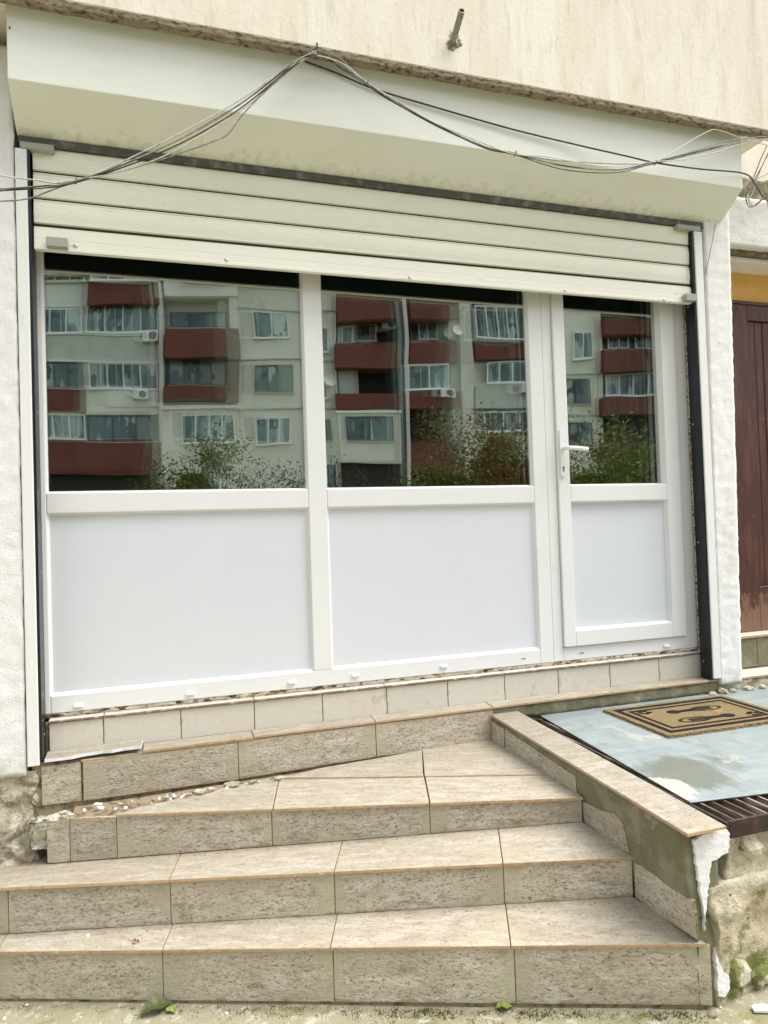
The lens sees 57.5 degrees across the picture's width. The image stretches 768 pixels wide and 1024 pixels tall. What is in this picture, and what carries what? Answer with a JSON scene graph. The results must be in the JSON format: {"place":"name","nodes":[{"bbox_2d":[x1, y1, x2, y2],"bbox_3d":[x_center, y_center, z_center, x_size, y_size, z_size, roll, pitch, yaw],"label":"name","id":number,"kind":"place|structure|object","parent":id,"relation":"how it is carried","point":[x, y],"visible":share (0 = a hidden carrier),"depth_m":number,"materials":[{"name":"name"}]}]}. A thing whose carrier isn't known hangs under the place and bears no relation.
{"place":"outdoors","nodes":[
{"label":"outdoors","id":0,"kind":"place"},
{"bbox_2d":[15,826,643,946],"bbox_3d":[-0.170,1.259,2.365,2.098,0.222,0.415,-2,-1,4],"label":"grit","id":1,"kind":"object","parent":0,"point":[345,919],"visible":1,"depth_m":2.30,"materials":[{"name":"grey gravel"}]},
{"bbox_2d":[0,0,767,778],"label":"shop building","id":2,"kind":"structure","parent":0,"point":[702,64],"depth_m":3.17,"materials":[{"name":"beige paint"}]},
{"bbox_2d":[0,767,46,867],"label":"stone foundation","id":3,"kind":"object","parent":2,"relation":"part of","point":[18,796],"visible":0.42,"depth_m":2.62,"materials":[{"name":"stone"}]},
{"bbox_2d":[36,251,697,713],"bbox_3d":[0.127,-0.240,3.255,3.182,1.997,0.144,-1,-1,-18],"label":"shopfront","id":4,"kind":"object","parent":2,"relation":"attached to","point":[256,481],"visible":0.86,"depth_m":3.18,"materials":[{"name":"white plastic"}]},
{"bbox_2d":[549,294,686,646],"bbox_3d":[1.214,-0.302,3.604,0.739,1.928,0.135,-1,-1,-18],"label":"door","id":5,"kind":"structure","parent":4,"relation":"in","point":[622,579],"depth_m":3.64,"materials":[{"name":"white plastic"}]},
{"bbox_2d":[6,4,742,766],"bbox_3d":[0.229,-0.484,3.146,3.368,2.796,0.266,-1,-1,-18],"label":"roller shutter","id":6,"kind":"object","parent":2,"relation":"attached to","point":[302,168],"visible":0.99,"depth_m":3.01,"materials":[{"name":"white metal"}]},
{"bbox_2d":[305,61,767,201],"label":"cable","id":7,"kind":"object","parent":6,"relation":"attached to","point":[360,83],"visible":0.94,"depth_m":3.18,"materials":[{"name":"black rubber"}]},
{"bbox_2d":[705,223,715,273],"bbox_3d":[1.716,-1.386,3.678,0.080,0.275,0.007,-1,-1,-18],"label":"wire","id":8,"kind":"object","parent":6,"relation":"hanging from","point":[710,249],"visible":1,"depth_m":3.68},
{"bbox_2d":[32,647,716,849],"bbox_3d":[0.181,0.996,3.204,3.218,0.490,0.174,-1,-1,-18],"label":"entrance ledge","id":9,"kind":"object","parent":2,"relation":"attached to","point":[92,756],"visible":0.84,"depth_m":3.01,"materials":[{"name":"grey tile"}]},
{"bbox_2d":[450,8,464,50],"bbox_3d":[0.309,-2.035,2.966,0.061,0.095,0.164,-2,-1,2],"label":"pipe","id":10,"kind":"object","parent":2,"relation":"attached to","point":[457,25],"visible":1,"depth_m":2.96,"materials":[{"name":"metal"}]},
{"bbox_2d":[654,129,767,162],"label":"cable","id":11,"kind":"object","parent":2,"relation":"attached to","point":[704,133],"visible":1,"depth_m":3.42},
{"bbox_2d":[716,630,767,690],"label":"doorstep","id":12,"kind":"object","parent":2,"relation":"attached to","point":[754,652],"depth_m":3.85,"materials":[{"name":"beige tile"}]},
{"bbox_2d":[731,272,767,632],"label":"wooden door","id":13,"kind":"structure","parent":2,"relation":"attached to","point":[749,296],"depth_m":4.01,"materials":[{"name":"brown paint"}]},
{"bbox_2d":[745,145,767,212],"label":"cable tangle","id":14,"kind":"object","parent":2,"relation":"hanging from","point":[746,193],"visible":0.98,"depth_m":3.76,"materials":[{"name":"grey plastic"}]},
{"bbox_3d":[-0.270,-1.889,2.827,0.012,0.054,0.037,-1,-1,-18],"label":"nail","id":15,"kind":"object","parent":2,"relation":"attached to","visible":0},
{"bbox_2d":[0,50,316,201],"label":"cable bundle","id":16,"kind":"object","parent":15,"relation":"hanging from","point":[284,71],"visible":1,"depth_m":2.61,"materials":[{"name":"black rubber"}]},
{"bbox_2d":[308,46,767,172],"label":"cable bundle","id":17,"kind":"object","parent":15,"relation":"hanging from","point":[391,99],"visible":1,"depth_m":3.09,"materials":[{"name":"black rubber"}]},
{"bbox_2d":[0,985,767,1023],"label":"pavement","id":18,"kind":"structure","parent":0,"point":[738,1010],"depth_m":2.10,"materials":[{"name":"concrete"}]},
{"bbox_2d":[134,998,173,1015],"bbox_3d":[-0.704,1.523,2.150,0.120,0.030,0.050,-1,7,-32],"label":"fallen leaf","id":19,"kind":"object","parent":18,"relation":"on","point":[153,1003],"visible":0.99,"depth_m":2.16,"materials":[{"name":"green plant"}]},
{"bbox_2d":[166,1002,174,1012],"bbox_3d":[-0.662,1.527,2.156,0.055,0.015,0.027,-3,7,45],"label":"fallen leaf","id":20,"kind":"object","parent":18,"relation":"on","point":[171,1008],"visible":1,"depth_m":2.15,"materials":[{"name":"yellow plant"}]},
{"bbox_2d":[0,739,711,1009],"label":"entrance steps","id":21,"kind":"structure","parent":18,"relation":"on","point":[459,801],"depth_m":2.31,"materials":[{"name":"tile"}]},
{"bbox_2d":[49,816,58,822],"bbox_3d":[-1.184,1.102,2.512,0.036,0.010,0.024,0,35,4],"label":"tile shard","id":22,"kind":"object","parent":21,"relation":"on","point":[53,819],"visible":1,"depth_m":2.50,"materials":[{"name":"tile"}]},
{"bbox_2d":[58,810,68,814],"bbox_3d":[-1.176,1.104,2.570,0.042,0.010,0.018,-11,14,8],"label":"tile shard","id":23,"kind":"object","parent":21,"relation":"on","point":[63,812],"visible":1,"depth_m":2.56,"materials":[{"name":"tile"}]},
{"bbox_2d":[93,803,102,806],"bbox_3d":[-1.076,1.100,2.631,0.034,0.010,0.014,6,15,-23],"label":"tile shard","id":24,"kind":"object","parent":21,"relation":"on","point":[97,804],"visible":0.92,"depth_m":2.63,"materials":[{"name":"white tile"}]},
{"bbox_2d":[194,789,206,794],"bbox_3d":[-0.713,1.086,2.717,0.052,0.010,0.030,-3,15,-4],"label":"tile shard","id":25,"kind":"object","parent":21,"relation":"on","point":[200,791],"visible":1,"depth_m":2.71,"materials":[{"name":"tile"}]},
{"bbox_2d":[224,781,240,786],"bbox_3d":[-0.606,1.083,2.783,0.070,0.025,0.010,-7,-46,13],"label":"tile shard","id":26,"kind":"object","parent":21,"relation":"on","point":[232,784],"visible":1,"depth_m":2.78,"materials":[{"name":"tile"}]},
{"bbox_2d":[274,775,282,779],"bbox_3d":[-0.427,1.075,2.831,0.036,0.010,0.017,-7,35,-12],"label":"tile shard","id":27,"kind":"object","parent":21,"relation":"on","point":[278,777],"visible":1,"depth_m":2.83,"materials":[{"name":"tile"}]},
{"bbox_2d":[2,1002,716,1023],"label":"moss","id":28,"kind":"object","parent":18,"relation":"on","point":[472,1020],"visible":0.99,"depth_m":2.08,"materials":[{"name":"green plant"}]},
{"bbox_2d":[490,1000,512,1008],"bbox_3d":[0.352,1.478,2.091,0.070,0.020,0.029,-2,7,-4],"label":"fallen leaf","id":29,"kind":"object","parent":18,"relation":"on","point":[506,1005],"visible":1,"depth_m":2.10,"materials":[{"name":"plant"}]},
{"bbox_2d":[491,711,729,1010],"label":"cheek wall","id":30,"kind":"structure","parent":18,"relation":"on","point":[674,848],"depth_m":2.23,"materials":[{"name":"tile"}]},
{"bbox_2d":[707,831,767,1007],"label":"retaining wall","id":31,"kind":"structure","parent":18,"relation":"on","point":[737,900],"depth_m":2.12,"materials":[{"name":"rough stone"},{"name":"mortar"},{"name":"moss"}]},
{"bbox_2d":[533,718,767,838],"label":"floor grate","id":32,"kind":"object","parent":31,"relation":"on","point":[742,816],"visible":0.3,"depth_m":2.23,"materials":[{"name":"metal"}]},
{"bbox_2d":[540,686,767,802],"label":"metal plate","id":33,"kind":"object","parent":32,"relation":"on","point":[721,765],"visible":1,"depth_m":2.73,"materials":[{"name":"grey metal"}]},
{"bbox_2d":[602,695,767,737],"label":"doormat","id":34,"kind":"object","parent":33,"relation":"on","point":[690,717],"visible":1,"depth_m":3.18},
{"bbox_2d":[717,688,728,693],"bbox_3d":[1.749,0.929,3.612,0.054,0.041,0.042,-3,-2,36],"label":"stone","id":35,"kind":"object","parent":33,"relation":"on","point":[722,691],"visible":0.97,"depth_m":3.60,"materials":[{"name":"stone"}]},
{"bbox_2d":[742,686,753,690],"bbox_3d":[1.907,0.926,3.662,0.041,0.035,0.048,-1,-2,-39],"label":"stone","id":36,"kind":"object","parent":33,"relation":"on","point":[748,688],"visible":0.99,"depth_m":3.65,"materials":[{"name":"stone"}]},
{"bbox_2d":[759,684,765,688],"bbox_3d":[1.998,0.924,3.693,0.033,0.031,0.048,-3,-2,35],"label":"stone","id":37,"kind":"object","parent":33,"relation":"on","point":[762,686],"visible":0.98,"depth_m":3.68,"materials":[{"name":"stone"}]},
{"bbox_2d":[751,1004,767,1012],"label":"plaster flake","id":38,"kind":"object","parent":18,"relation":"on","point":[760,1008],"visible":1,"depth_m":2.04,"materials":[{"name":"white paint"}]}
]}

